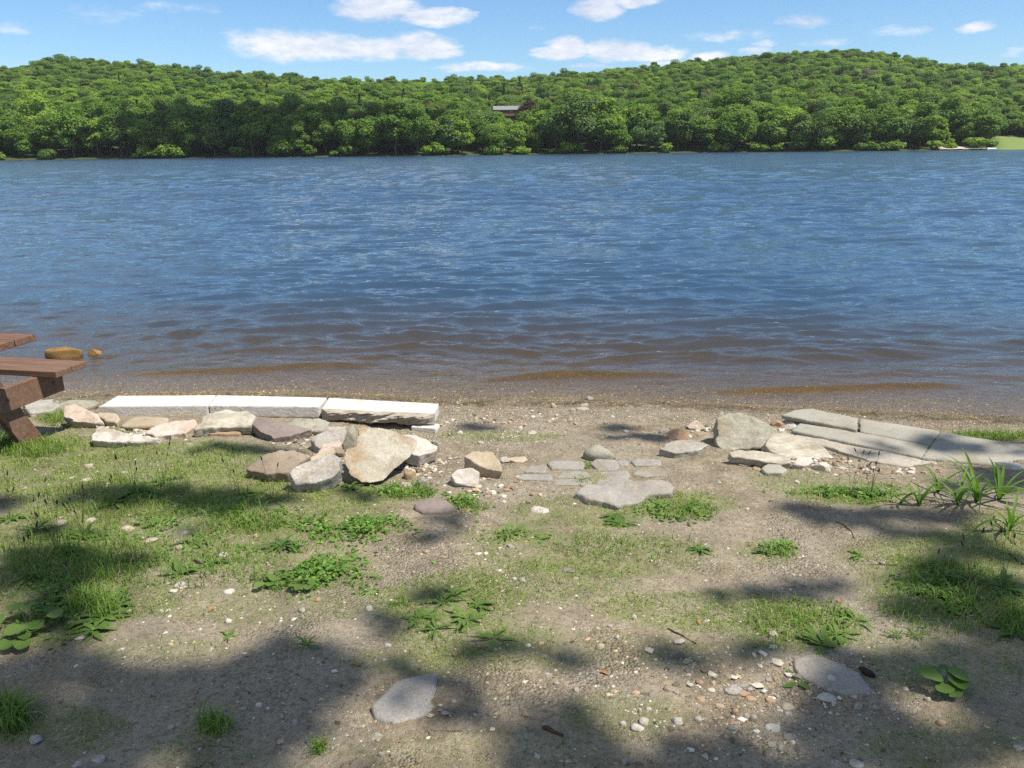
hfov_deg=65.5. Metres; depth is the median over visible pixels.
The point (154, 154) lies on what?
bush
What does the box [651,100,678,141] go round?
tree
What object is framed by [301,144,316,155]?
bush
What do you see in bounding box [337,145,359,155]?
bush
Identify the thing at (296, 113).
tree
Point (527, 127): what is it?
tree
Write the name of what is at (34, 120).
tree
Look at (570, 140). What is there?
tree
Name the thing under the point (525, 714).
stone
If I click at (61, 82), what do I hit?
forest
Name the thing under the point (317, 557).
plantain
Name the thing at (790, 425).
rock
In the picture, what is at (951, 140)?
bush
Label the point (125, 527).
stone
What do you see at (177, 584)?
stone
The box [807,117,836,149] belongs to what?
tree
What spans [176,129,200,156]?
tree
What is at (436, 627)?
plantain
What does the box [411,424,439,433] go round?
support block
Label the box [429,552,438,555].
stone
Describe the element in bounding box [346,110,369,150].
tree
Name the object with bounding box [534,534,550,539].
plantain
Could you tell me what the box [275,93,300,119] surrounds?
tree
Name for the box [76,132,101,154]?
tree
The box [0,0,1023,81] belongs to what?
sky
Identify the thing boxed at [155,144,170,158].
bush
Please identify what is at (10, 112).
tree
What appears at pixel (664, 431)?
stone
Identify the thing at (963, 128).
tree
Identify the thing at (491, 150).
bush
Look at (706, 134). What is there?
tree
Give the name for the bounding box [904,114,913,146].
tree
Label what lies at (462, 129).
tree
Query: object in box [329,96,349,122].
tree
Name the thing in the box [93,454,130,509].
plantain
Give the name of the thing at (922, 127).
tree
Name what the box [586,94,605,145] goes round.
tree
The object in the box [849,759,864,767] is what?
stone
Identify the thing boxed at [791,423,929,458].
flagstone
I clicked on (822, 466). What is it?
rock
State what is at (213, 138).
tree
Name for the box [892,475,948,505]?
daylily
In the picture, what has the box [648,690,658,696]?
stone
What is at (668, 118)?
tree
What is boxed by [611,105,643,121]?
tree
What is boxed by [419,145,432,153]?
bush
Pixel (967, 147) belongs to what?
beach
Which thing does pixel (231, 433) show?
rock
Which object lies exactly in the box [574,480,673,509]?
rock
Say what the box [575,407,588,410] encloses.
stone
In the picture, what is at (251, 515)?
plantain
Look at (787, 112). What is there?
tree
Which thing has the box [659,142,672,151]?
bush
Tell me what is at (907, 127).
tree
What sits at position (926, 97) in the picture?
tree
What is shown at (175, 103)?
tree
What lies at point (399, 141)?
tree
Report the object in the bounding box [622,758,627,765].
stone
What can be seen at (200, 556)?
plantain
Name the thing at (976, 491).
daylily
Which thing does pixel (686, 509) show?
plantain
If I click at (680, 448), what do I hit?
rock
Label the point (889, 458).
concrete slab
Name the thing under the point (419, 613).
plantain
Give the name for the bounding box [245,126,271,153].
tree
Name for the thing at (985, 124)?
tree
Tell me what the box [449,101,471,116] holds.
tree
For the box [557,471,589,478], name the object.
granite sett
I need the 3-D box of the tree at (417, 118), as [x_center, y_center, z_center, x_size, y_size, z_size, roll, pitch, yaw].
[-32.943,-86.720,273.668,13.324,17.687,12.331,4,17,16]
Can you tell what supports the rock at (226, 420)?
on the ground at (822, 529)
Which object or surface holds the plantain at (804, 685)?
on the ground at (822, 529)
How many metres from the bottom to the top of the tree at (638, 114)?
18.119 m
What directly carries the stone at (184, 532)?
on the ground at (822, 529)
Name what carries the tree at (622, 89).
on the hills
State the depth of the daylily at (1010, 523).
3.55 m
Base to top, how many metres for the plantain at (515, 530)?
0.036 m
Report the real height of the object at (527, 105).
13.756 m
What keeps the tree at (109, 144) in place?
on the hills
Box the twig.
[667,628,695,643]
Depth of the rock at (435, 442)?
4.67 m
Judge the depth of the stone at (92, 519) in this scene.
3.71 m
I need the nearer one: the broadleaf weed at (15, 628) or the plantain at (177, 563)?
the broadleaf weed at (15, 628)
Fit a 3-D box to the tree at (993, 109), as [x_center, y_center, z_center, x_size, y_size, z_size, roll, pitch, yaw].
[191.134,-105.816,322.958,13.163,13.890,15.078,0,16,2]
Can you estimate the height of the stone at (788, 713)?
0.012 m
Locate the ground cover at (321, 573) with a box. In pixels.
[1,481,1005,651]
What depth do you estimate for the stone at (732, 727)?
2.25 m
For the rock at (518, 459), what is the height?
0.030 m
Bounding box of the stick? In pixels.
[542,725,563,736]
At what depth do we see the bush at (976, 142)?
288.46 m
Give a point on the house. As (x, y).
(504, 110)
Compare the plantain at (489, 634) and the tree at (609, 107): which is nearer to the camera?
the plantain at (489, 634)
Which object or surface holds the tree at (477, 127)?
on the hills
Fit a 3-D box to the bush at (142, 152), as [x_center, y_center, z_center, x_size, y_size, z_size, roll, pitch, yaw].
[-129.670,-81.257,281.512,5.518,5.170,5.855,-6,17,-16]
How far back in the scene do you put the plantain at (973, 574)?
3.06 m
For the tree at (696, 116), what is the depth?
299.85 m
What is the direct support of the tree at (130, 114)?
on the hills
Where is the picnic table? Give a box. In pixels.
[0,333,86,446]
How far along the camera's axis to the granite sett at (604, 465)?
4.38 m
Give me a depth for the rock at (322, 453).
4.40 m
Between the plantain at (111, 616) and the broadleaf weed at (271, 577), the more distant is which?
the broadleaf weed at (271, 577)
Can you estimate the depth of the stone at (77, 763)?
2.13 m
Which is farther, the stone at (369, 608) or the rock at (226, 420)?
the rock at (226, 420)
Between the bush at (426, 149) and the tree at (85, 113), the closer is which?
the bush at (426, 149)
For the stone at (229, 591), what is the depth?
3.04 m
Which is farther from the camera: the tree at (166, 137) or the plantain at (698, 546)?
the tree at (166, 137)
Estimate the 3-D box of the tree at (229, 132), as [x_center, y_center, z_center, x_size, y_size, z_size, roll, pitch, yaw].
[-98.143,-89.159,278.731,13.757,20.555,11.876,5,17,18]
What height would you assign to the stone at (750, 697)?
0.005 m
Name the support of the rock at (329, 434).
on the ground at (822, 529)
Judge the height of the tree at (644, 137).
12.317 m
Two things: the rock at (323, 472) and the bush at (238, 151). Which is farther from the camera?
the bush at (238, 151)
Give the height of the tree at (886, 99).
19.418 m
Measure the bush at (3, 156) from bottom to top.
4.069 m
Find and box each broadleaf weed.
[0,601,63,634]
[0,622,37,649]
[134,517,158,526]
[252,572,276,587]
[288,578,314,589]
[912,664,968,696]
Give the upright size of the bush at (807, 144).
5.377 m
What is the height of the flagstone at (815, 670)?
0.042 m
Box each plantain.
[0,471,31,523]
[0,697,35,733]
[5,477,61,536]
[5,521,39,587]
[29,498,90,562]
[29,548,66,616]
[47,562,106,607]
[61,483,110,544]
[66,601,135,632]
[66,617,116,642]
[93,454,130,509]
[113,594,135,608]
[116,443,159,499]
[145,436,185,486]
[159,556,203,580]
[172,532,218,547]
[182,550,237,573]
[220,627,239,641]
[221,446,262,500]
[238,487,257,526]
[254,456,284,504]
[254,534,303,552]
[293,635,319,652]
[302,552,337,564]
[341,480,361,491]
[388,597,410,607]
[401,606,440,627]
[408,488,432,496]
[415,613,456,640]
[417,589,465,613]
[441,584,471,599]
[447,601,486,633]
[468,595,495,610]
[472,626,518,645]
[494,524,526,538]
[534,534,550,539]
[599,513,622,522]
[601,514,639,527]
[676,503,701,513]
[686,543,714,555]
[751,540,780,555]
[783,669,813,692]
[791,624,847,654]
[826,622,861,645]
[832,608,875,630]
[843,449,871,498]
[848,549,871,561]
[854,448,887,499]
[883,629,902,639]
[904,627,925,640]
[911,548,953,605]
[926,594,964,617]
[938,593,983,617]
[940,527,1006,599]
[978,520,1023,597]
[982,619,1023,641]
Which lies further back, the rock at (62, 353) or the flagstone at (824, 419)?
the rock at (62, 353)
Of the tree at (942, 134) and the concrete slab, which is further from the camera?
the tree at (942, 134)
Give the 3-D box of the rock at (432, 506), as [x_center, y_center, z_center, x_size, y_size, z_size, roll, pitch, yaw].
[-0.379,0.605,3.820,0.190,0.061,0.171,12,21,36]
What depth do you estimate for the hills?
295.70 m
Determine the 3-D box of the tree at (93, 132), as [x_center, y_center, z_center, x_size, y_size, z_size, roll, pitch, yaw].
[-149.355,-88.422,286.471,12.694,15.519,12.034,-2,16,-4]
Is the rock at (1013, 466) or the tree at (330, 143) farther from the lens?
the tree at (330, 143)
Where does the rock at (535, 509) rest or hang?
on the ground at (822, 529)
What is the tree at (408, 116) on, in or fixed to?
on the hills
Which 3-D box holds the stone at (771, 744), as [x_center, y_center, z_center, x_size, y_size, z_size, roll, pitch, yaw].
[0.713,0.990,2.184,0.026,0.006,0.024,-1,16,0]
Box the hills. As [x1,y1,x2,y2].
[0,131,1023,159]
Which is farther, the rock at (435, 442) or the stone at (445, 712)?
the rock at (435, 442)
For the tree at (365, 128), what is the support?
on the hills
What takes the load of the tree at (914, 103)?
on the hills
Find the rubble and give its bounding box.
[43,410,963,715]
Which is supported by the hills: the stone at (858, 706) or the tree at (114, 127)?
the tree at (114, 127)
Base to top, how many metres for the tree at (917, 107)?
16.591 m
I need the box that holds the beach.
[938,146,985,148]
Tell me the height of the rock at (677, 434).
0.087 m
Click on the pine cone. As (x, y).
(866, 671)
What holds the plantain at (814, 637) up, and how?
on the ground at (822, 529)
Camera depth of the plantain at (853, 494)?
4.00 m
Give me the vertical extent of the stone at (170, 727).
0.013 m
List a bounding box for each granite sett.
[518,474,552,481]
[525,465,546,473]
[547,461,585,470]
[553,479,591,486]
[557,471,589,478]
[590,459,619,470]
[596,479,633,484]
[601,471,630,478]
[617,458,628,465]
[631,459,660,466]
[635,470,666,477]
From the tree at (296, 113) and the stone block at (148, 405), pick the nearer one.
the stone block at (148, 405)
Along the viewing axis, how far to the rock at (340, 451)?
4.43 m
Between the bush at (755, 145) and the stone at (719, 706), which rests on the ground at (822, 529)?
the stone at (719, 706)
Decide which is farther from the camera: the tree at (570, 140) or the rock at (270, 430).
the tree at (570, 140)
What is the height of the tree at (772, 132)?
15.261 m
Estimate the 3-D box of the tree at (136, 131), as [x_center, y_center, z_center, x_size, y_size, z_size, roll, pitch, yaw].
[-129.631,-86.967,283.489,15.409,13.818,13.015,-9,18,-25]
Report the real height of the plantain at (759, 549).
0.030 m
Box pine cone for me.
[858,666,875,677]
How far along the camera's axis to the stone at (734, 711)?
2.32 m
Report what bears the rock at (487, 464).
on the ground at (822, 529)
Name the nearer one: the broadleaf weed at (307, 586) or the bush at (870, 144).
the broadleaf weed at (307, 586)
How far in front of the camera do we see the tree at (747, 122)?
291.50 m
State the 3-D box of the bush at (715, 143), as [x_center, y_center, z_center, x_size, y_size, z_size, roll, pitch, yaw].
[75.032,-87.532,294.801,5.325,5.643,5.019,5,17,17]
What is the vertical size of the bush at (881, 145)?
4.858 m
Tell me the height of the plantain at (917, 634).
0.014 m
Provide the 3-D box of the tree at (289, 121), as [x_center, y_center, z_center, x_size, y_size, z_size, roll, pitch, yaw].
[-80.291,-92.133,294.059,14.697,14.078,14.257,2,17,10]
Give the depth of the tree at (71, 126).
279.55 m
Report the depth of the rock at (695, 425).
5.12 m
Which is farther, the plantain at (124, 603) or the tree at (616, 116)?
the tree at (616, 116)
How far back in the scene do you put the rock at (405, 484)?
4.08 m
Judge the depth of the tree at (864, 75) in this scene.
446.19 m
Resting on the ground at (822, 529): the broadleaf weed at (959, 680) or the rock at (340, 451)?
the broadleaf weed at (959, 680)
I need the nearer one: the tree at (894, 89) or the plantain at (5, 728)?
the plantain at (5, 728)
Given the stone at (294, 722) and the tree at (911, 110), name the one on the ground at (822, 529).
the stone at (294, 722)
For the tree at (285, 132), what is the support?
on the hills
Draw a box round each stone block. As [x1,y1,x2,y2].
[100,395,215,415]
[209,395,326,417]
[321,398,438,425]
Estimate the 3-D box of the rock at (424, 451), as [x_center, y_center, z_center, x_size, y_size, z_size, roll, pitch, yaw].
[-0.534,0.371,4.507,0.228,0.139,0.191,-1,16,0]
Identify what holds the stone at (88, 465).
on the ground at (822, 529)
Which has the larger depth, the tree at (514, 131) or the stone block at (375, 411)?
the tree at (514, 131)
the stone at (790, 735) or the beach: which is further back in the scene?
the beach
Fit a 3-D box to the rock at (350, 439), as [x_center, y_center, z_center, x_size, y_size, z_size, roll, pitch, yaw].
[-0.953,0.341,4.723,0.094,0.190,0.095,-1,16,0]
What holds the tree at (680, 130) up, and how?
on the hills
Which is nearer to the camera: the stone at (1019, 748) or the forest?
the stone at (1019, 748)
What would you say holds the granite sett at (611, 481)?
on the ground at (822, 529)
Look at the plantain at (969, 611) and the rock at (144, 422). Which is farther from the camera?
the rock at (144, 422)
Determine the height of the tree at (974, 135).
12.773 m
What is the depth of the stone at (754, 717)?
2.30 m
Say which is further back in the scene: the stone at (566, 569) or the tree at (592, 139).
the tree at (592, 139)
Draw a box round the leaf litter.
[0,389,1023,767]
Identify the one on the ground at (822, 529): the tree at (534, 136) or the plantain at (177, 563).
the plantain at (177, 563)
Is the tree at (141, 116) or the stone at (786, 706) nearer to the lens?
the stone at (786, 706)
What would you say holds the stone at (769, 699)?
on the ground at (822, 529)
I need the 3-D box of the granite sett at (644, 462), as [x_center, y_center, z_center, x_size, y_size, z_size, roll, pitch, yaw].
[0.758,0.462,4.491,0.173,0.059,0.113,-1,16,0]
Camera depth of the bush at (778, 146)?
289.82 m
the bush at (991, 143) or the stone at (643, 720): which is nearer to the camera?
the stone at (643, 720)
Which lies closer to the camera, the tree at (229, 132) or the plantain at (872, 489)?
the plantain at (872, 489)
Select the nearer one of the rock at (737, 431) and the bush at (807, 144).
the rock at (737, 431)
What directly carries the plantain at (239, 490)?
on the ground at (822, 529)
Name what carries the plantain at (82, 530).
on the ground at (822, 529)
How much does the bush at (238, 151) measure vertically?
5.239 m
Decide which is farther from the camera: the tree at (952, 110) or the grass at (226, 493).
the tree at (952, 110)
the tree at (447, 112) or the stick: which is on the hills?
the tree at (447, 112)
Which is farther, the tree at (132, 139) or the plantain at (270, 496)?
the tree at (132, 139)
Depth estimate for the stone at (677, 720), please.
2.27 m
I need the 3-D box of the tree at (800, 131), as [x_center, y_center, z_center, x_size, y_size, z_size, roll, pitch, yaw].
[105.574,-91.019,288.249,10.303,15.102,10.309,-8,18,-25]
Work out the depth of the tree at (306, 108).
283.94 m
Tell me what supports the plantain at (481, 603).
on the ground at (822, 529)
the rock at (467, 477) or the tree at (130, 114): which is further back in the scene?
the tree at (130, 114)
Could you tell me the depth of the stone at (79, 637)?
2.74 m
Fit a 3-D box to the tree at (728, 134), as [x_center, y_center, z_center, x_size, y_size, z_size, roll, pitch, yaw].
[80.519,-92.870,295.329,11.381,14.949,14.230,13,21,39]
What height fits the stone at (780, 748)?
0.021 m
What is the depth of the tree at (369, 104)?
305.62 m
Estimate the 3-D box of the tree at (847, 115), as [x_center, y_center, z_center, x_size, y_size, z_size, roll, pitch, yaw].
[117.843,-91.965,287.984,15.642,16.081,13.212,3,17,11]
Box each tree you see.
[0,99,26,149]
[0,106,14,145]
[0,120,29,156]
[13,132,35,157]
[15,89,57,148]
[20,120,41,152]
[27,116,62,149]
[28,116,61,149]
[41,107,91,157]
[65,104,83,110]
[74,117,110,156]
[76,102,98,118]
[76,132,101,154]
[86,102,107,150]
[95,96,139,151]
[95,103,133,156]
[100,136,117,154]
[124,119,166,148]
[125,118,142,151]
[133,113,145,118]
[138,110,172,144]
[151,100,170,113]
[157,131,181,148]
[164,104,208,154]
[165,98,188,151]
[174,103,207,148]
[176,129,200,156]
[198,112,230,155]
[204,99,225,154]
[206,98,242,155]
[224,103,248,154]
[229,105,272,155]
[239,100,262,110]
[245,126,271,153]
[260,123,288,155]
[274,128,291,142]
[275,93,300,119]
[277,115,304,149]
[283,106,303,147]
[289,120,312,155]
[296,103,319,152]
[307,102,337,154]
[323,131,336,152]
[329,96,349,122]
[330,112,351,145]
[334,118,358,154]
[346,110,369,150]
[352,118,382,154]
[363,102,380,114]
[364,103,381,148]
[365,115,379,152]
[374,98,413,154]
[375,112,390,150]
[378,108,406,151]
[397,104,436,154]
[399,106,423,152]
[424,120,439,144]
[427,108,447,120]
[432,114,463,147]
[442,109,470,149]
[447,109,470,151]
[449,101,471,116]
[454,120,475,153]
[464,109,496,146]
[466,113,484,148]
[469,119,489,150]
[476,124,510,148]
[491,123,505,127]
[502,123,526,151]
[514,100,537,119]
[514,122,532,145]
[515,99,558,123]
[526,110,551,149]
[526,124,548,151]
[535,108,574,151]
[552,88,601,152]
[563,135,576,143]
[585,109,618,151]
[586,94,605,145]
[586,135,597,148]
[590,97,620,147]
[608,108,634,132]
[609,122,633,146]
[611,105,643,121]
[614,87,624,96]
[620,101,642,108]
[623,103,665,148]
[629,120,660,151]
[649,121,668,150]
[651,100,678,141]
[662,112,696,150]
[664,115,674,149]
[665,107,698,146]
[686,114,711,148]
[692,118,719,150]
[693,104,719,144]
[706,86,748,118]
[711,112,743,143]
[722,108,760,150]
[729,88,763,113]
[750,100,768,139]
[751,122,761,141]
[757,110,790,149]
[759,106,775,123]
[764,105,802,142]
[789,111,817,149]
[806,101,819,115]
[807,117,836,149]
[811,98,837,119]
[819,107,861,148]
[821,104,869,147]
[827,96,866,142]
[843,112,877,143]
[854,93,888,142]
[857,68,878,79]
[872,109,907,140]
[875,91,899,139]
[878,102,900,122]
[881,86,901,97]
[884,89,914,112]
[894,113,914,140]
[900,105,916,141]
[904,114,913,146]
[907,99,917,106]
[908,101,942,148]
[914,87,943,110]
[914,102,949,143]
[925,118,950,141]
[936,94,972,143]
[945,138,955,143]
[951,114,977,143]
[953,112,977,145]
[961,101,984,139]
[971,106,1001,137]
[975,112,1008,138]
[984,105,1006,122]
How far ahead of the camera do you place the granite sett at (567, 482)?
4.16 m
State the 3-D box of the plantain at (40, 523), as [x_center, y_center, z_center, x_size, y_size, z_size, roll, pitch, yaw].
[-2.147,0.553,3.587,0.185,0.227,0.154,-16,22,-42]
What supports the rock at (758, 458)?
on the ground at (822, 529)
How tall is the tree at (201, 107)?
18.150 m
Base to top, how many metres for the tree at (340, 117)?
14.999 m
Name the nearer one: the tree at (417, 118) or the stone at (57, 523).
the stone at (57, 523)
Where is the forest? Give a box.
[0,48,1023,132]
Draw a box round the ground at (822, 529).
[0,343,1023,767]
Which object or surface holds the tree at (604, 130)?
on the hills
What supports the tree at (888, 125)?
on the hills
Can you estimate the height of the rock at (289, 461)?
0.140 m
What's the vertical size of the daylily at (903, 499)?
0.072 m
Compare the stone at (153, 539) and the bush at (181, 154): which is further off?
the bush at (181, 154)
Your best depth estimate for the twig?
2.78 m
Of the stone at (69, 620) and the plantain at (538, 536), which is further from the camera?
the plantain at (538, 536)
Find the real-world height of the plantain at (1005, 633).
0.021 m
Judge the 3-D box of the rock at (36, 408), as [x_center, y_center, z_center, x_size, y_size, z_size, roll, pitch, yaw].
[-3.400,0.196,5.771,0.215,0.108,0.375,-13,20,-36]
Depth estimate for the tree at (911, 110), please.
300.81 m
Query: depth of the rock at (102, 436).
4.87 m
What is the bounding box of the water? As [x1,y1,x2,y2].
[0,149,1023,412]
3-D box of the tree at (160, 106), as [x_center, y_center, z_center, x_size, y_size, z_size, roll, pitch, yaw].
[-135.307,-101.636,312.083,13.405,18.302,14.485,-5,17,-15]
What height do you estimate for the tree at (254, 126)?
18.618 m
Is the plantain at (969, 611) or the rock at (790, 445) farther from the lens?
the rock at (790, 445)
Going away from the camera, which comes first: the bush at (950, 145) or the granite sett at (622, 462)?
the granite sett at (622, 462)
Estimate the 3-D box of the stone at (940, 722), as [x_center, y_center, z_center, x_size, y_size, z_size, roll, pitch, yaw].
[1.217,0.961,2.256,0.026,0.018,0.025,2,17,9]
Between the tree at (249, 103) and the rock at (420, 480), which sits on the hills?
the tree at (249, 103)
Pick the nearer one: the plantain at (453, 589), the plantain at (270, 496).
the plantain at (453, 589)
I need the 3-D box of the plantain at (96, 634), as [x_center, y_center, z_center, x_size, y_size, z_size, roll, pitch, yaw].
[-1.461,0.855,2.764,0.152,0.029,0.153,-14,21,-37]
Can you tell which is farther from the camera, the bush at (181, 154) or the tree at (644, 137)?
the tree at (644, 137)
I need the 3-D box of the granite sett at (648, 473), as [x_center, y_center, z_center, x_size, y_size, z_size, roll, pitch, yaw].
[0.749,0.507,4.340,0.186,0.055,0.110,-1,16,0]
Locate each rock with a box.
[23,399,60,417]
[44,346,82,360]
[59,400,98,411]
[64,404,104,427]
[88,349,101,359]
[91,425,160,447]
[98,413,121,426]
[121,416,168,429]
[145,419,197,440]
[194,409,256,437]
[194,431,241,436]
[246,450,310,481]
[252,418,311,441]
[286,418,329,435]
[289,453,342,492]
[311,426,346,452]
[311,449,335,460]
[318,440,341,458]
[334,447,344,456]
[343,425,356,451]
[345,427,416,482]
[400,482,411,489]
[404,435,437,465]
[404,470,416,479]
[414,498,454,514]
[415,477,425,486]
[431,440,439,452]
[450,468,479,487]
[464,451,501,477]
[500,456,509,462]
[508,456,527,462]
[531,506,548,513]
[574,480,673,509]
[583,445,615,460]
[659,439,707,457]
[667,429,688,440]
[687,420,703,429]
[712,413,777,449]
[727,450,790,468]
[738,463,752,466]
[761,432,833,458]
[761,464,786,476]
[771,420,784,426]
[783,420,798,429]
[791,457,812,469]
[811,462,829,471]
[995,462,1023,469]
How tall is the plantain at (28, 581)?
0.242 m
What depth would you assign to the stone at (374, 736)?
2.24 m
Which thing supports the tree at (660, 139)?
on the hills
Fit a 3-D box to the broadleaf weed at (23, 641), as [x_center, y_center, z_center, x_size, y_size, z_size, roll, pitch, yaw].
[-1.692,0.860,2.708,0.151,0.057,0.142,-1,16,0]
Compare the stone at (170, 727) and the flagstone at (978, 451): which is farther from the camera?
the flagstone at (978, 451)
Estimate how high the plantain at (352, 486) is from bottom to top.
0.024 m
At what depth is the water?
14.68 m
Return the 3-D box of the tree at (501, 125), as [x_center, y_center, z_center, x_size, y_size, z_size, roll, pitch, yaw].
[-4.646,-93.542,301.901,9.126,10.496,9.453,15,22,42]
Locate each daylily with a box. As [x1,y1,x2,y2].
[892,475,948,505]
[899,491,920,504]
[918,447,1023,510]
[920,465,971,491]
[932,465,981,504]
[968,458,1023,499]
[972,488,1023,544]
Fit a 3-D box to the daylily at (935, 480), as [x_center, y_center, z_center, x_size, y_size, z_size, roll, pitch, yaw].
[2.187,0.500,4.037,0.226,0.111,0.289,5,17,19]
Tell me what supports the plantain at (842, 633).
on the ground at (822, 529)
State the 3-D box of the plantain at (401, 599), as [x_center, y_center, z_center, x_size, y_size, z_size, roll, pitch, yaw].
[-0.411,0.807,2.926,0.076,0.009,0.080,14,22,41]
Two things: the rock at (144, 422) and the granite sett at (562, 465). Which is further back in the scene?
the rock at (144, 422)
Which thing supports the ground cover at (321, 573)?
on the ground at (822, 529)
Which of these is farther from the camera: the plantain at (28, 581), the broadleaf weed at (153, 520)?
the broadleaf weed at (153, 520)
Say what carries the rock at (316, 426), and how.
on the ground at (822, 529)
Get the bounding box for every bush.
[0,152,6,159]
[37,149,56,159]
[131,153,140,157]
[136,144,151,152]
[136,147,150,155]
[140,150,154,157]
[152,151,169,157]
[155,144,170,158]
[165,144,184,154]
[174,151,188,157]
[229,146,248,156]
[265,147,280,154]
[269,140,295,156]
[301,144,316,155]
[329,150,338,155]
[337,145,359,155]
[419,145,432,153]
[430,142,444,154]
[442,147,451,154]
[483,144,501,154]
[510,146,530,153]
[559,141,573,152]
[572,144,585,152]
[611,144,627,152]
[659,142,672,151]
[706,144,719,151]
[709,140,721,151]
[718,142,733,151]
[749,141,761,150]
[758,144,769,150]
[771,142,784,150]
[789,140,805,148]
[796,140,809,148]
[812,133,838,149]
[853,143,869,149]
[865,141,877,150]
[874,141,890,150]
[882,139,906,149]
[925,140,943,147]
[944,143,957,147]
[962,137,989,146]
[983,140,998,147]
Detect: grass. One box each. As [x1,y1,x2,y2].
[0,385,1023,767]
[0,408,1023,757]
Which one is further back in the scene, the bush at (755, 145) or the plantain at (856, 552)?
the bush at (755, 145)
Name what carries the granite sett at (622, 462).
on the ground at (822, 529)
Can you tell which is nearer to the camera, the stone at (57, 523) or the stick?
the stick
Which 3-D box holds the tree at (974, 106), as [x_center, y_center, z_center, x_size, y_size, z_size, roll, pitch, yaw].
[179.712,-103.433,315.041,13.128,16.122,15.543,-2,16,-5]
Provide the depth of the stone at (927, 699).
2.36 m
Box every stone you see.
[29,734,42,744]
[54,519,66,525]
[65,616,81,624]
[72,761,82,767]
[74,634,88,639]
[84,463,93,467]
[85,517,95,522]
[90,755,105,763]
[120,525,134,530]
[145,537,158,542]
[167,724,173,729]
[173,582,185,587]
[179,530,188,533]
[223,588,234,594]
[255,702,262,707]
[292,719,297,725]
[365,605,372,610]
[369,732,382,740]
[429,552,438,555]
[441,710,448,714]
[522,711,529,717]
[562,567,574,572]
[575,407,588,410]
[596,643,604,649]
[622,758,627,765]
[631,690,639,694]
[631,723,643,731]
[639,716,648,724]
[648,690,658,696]
[659,428,669,433]
[672,717,682,724]
[693,715,702,721]
[695,696,705,701]
[715,703,724,708]
[723,683,742,694]
[728,724,737,730]
[731,708,738,715]
[745,695,756,700]
[749,714,757,721]
[764,723,779,731]
[765,697,775,702]
[767,741,776,747]
[777,745,783,751]
[781,703,794,710]
[783,711,791,715]
[783,733,798,738]
[816,692,836,701]
[830,759,841,767]
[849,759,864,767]
[854,703,862,710]
[924,697,930,701]
[936,719,945,726]
[1013,744,1023,751]
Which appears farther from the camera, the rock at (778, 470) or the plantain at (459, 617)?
the rock at (778, 470)
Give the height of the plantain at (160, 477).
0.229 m
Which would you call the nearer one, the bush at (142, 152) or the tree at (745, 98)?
the bush at (142, 152)
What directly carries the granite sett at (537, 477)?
on the ground at (822, 529)
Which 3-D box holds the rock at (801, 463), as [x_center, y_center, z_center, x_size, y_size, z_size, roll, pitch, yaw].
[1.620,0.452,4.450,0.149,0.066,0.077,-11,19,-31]
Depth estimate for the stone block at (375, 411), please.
5.39 m
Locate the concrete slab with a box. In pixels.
[798,435,935,466]
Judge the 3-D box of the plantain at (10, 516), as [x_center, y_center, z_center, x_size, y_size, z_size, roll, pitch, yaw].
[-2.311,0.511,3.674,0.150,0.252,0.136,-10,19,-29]
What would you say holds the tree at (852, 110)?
on the hills
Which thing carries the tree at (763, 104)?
on the hills
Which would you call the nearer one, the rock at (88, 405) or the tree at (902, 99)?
the rock at (88, 405)
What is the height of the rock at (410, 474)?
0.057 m
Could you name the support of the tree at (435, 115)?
on the hills
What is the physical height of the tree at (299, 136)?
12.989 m
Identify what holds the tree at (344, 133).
on the hills
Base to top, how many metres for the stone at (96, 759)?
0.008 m
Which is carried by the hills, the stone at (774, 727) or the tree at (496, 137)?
the tree at (496, 137)
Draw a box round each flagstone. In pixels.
[371,673,437,723]
[781,409,857,432]
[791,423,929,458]
[793,654,873,695]
[858,419,939,446]
[921,432,1023,465]
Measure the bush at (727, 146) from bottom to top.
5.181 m
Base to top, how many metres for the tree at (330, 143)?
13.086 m
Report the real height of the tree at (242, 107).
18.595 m
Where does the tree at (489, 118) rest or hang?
on the hills
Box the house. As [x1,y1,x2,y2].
[493,106,519,120]
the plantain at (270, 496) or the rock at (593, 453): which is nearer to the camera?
the plantain at (270, 496)
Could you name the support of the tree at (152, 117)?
on the hills
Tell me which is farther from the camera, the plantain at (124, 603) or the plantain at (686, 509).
the plantain at (686, 509)
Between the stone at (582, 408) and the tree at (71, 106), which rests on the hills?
the tree at (71, 106)
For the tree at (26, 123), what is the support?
on the hills
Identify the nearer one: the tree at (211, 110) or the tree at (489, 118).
the tree at (211, 110)
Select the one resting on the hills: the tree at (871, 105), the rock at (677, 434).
the tree at (871, 105)
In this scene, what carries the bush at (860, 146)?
on the hills
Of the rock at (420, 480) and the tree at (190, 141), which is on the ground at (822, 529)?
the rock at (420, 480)
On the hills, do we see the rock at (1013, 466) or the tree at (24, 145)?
the tree at (24, 145)
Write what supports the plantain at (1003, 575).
on the ground at (822, 529)
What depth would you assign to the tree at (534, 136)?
290.09 m
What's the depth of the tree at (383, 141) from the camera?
287.59 m
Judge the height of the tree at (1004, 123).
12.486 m
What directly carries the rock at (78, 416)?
on the ground at (822, 529)
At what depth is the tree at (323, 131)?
276.07 m
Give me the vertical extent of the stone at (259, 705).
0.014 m
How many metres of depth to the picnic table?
4.80 m
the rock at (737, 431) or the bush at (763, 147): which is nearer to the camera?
the rock at (737, 431)
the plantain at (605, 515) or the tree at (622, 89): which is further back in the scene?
the tree at (622, 89)

